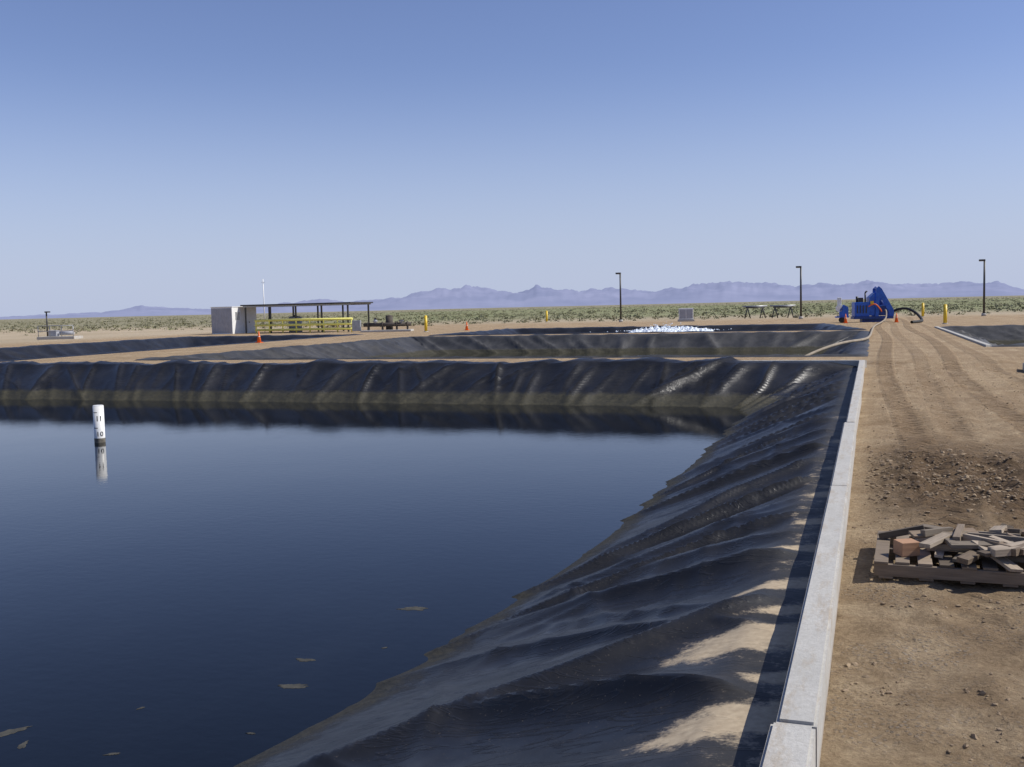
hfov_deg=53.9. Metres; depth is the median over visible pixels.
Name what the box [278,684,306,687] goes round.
floating scum
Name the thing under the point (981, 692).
gravel
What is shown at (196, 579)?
water
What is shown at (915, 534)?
scrap board
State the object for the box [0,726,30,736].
floating scum
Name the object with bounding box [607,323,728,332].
foam
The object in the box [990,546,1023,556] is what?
scrap board
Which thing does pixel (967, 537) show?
scrap board
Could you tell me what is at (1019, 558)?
scrap board
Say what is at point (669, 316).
desert scrub
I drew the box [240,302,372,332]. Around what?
shade canopy
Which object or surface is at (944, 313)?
bollard
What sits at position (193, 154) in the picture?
sky
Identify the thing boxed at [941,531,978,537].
scrap board
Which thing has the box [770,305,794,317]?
pipe rack
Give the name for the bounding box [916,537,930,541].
scrap board
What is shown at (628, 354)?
water
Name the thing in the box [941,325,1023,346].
pond liner
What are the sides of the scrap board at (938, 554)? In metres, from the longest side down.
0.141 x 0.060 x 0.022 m
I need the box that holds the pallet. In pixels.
[874,531,1023,587]
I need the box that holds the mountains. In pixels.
[0,280,1023,319]
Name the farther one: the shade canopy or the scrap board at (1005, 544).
the shade canopy
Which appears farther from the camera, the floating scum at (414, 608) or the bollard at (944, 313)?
the bollard at (944, 313)
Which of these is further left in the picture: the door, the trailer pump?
the door
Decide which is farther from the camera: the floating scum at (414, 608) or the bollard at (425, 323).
the bollard at (425, 323)
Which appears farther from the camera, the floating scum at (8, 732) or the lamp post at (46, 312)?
the lamp post at (46, 312)
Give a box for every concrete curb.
[741,360,866,766]
[935,326,991,346]
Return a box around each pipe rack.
[743,305,766,318]
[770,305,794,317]
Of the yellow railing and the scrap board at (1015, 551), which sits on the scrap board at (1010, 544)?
the scrap board at (1015, 551)
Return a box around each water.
[0,399,747,766]
[408,351,823,357]
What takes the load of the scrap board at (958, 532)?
on the scrap board at (943, 547)
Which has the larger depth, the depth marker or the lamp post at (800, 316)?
the lamp post at (800, 316)
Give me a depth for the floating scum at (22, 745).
6.86 m
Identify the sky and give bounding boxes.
[0,0,1023,316]
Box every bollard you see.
[424,315,427,331]
[921,303,924,316]
[942,304,947,323]
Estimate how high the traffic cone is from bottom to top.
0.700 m
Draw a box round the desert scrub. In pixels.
[0,296,1023,334]
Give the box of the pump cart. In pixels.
[835,297,848,322]
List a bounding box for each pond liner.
[0,334,363,361]
[0,356,857,766]
[133,330,869,360]
[429,323,865,335]
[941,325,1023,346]
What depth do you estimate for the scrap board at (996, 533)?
7.51 m
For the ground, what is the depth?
10.27 m
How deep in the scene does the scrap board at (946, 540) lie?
7.28 m
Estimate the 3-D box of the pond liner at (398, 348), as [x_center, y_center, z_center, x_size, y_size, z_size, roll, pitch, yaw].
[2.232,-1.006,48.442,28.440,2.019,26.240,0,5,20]
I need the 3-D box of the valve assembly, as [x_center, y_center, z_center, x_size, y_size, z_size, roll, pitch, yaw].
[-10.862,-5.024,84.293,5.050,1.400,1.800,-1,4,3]
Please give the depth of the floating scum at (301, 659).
8.43 m
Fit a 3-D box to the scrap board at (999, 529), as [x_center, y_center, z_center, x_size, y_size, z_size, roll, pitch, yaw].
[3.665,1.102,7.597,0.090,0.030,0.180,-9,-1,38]
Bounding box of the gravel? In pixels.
[841,369,1023,766]
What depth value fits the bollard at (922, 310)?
93.04 m
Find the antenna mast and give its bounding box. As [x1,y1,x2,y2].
[262,279,265,331]
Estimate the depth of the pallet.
7.07 m
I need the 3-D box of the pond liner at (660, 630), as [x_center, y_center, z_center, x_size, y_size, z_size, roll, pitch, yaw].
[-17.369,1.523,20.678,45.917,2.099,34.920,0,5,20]
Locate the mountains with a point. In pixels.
(466, 296)
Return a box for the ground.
[0,295,1023,766]
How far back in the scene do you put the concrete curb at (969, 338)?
42.64 m
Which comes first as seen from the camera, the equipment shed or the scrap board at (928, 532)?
the scrap board at (928, 532)
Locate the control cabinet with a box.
[678,308,693,321]
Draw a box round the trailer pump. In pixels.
[851,286,893,321]
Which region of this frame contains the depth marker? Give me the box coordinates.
[92,405,105,442]
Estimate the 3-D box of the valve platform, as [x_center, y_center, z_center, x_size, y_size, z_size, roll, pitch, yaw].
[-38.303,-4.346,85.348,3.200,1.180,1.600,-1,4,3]
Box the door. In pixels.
[243,311,250,332]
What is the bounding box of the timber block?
[893,538,919,556]
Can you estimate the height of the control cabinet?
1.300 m
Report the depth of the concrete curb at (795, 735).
5.38 m
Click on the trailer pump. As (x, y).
(873, 305)
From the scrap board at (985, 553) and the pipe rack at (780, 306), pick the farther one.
the pipe rack at (780, 306)
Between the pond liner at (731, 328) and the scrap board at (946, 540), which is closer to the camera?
the scrap board at (946, 540)
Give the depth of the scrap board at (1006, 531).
7.55 m
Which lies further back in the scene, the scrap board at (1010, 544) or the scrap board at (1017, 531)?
the scrap board at (1017, 531)
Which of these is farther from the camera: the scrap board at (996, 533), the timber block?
the scrap board at (996, 533)
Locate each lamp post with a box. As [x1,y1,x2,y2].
[44,311,49,335]
[615,273,622,321]
[796,266,802,318]
[979,259,986,315]
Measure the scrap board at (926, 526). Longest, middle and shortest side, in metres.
0.372 x 0.060 x 0.022 m
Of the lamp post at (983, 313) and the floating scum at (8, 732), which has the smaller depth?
the floating scum at (8, 732)
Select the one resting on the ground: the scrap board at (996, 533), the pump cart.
the pump cart
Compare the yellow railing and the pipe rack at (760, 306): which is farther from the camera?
the pipe rack at (760, 306)
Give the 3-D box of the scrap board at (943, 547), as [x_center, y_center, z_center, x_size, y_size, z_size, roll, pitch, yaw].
[3.248,1.183,7.269,0.477,0.050,0.050,-4,8,31]
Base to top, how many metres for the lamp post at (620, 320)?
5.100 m
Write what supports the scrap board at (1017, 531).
on the scrap board
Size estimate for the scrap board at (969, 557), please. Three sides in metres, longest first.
0.334 x 0.080 x 0.038 m
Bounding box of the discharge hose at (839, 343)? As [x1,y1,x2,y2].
[804,309,886,355]
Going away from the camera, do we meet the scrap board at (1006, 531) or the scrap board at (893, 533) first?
the scrap board at (1006, 531)
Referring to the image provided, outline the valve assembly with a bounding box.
[352,315,413,332]
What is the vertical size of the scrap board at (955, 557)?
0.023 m
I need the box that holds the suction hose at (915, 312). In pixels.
[894,307,923,322]
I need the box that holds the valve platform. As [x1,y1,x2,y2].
[37,325,82,339]
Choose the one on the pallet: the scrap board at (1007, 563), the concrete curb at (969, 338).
the scrap board at (1007, 563)
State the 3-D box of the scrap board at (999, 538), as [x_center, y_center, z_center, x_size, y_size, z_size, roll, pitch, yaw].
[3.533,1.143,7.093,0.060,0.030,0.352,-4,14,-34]
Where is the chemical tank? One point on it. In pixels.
(293, 317)
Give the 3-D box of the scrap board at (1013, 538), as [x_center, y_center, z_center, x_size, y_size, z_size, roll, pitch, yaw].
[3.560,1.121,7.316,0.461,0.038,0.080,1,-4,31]
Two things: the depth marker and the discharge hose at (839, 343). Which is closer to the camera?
the depth marker
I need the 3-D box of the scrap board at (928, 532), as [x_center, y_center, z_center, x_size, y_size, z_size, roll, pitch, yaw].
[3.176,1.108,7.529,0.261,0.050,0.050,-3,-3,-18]
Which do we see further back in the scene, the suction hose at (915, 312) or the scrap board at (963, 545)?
the suction hose at (915, 312)
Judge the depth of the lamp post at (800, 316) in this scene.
97.23 m
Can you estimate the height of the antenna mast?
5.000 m
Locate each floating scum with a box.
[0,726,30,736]
[17,740,28,748]
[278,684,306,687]
[296,658,315,661]
[398,606,427,610]
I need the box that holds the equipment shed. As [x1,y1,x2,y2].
[210,306,256,333]
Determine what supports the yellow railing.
on the ground
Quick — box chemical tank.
[288,315,301,331]
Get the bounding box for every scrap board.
[878,524,924,539]
[908,528,978,538]
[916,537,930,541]
[919,533,950,548]
[920,527,953,536]
[923,524,967,533]
[927,543,970,551]
[934,550,943,558]
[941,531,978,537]
[944,538,954,543]
[947,541,1012,548]
[952,524,964,540]
[952,552,964,561]
[956,549,983,564]
[962,534,1002,542]
[967,532,1023,541]
[971,540,1022,572]
[976,550,992,556]
[978,531,1020,536]
[981,539,1023,554]
[987,541,1023,549]
[988,535,1011,542]
[989,525,1006,532]
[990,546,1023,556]
[1003,528,1023,534]
[1005,555,1023,562]
[1007,529,1023,536]
[1011,543,1023,555]
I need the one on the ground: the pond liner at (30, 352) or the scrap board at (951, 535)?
the pond liner at (30, 352)
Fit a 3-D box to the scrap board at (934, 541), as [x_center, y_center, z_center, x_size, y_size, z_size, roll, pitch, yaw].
[3.074,1.138,7.306,0.080,0.030,0.420,4,7,44]
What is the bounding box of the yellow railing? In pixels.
[254,318,352,333]
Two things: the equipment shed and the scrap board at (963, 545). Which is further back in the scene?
the equipment shed

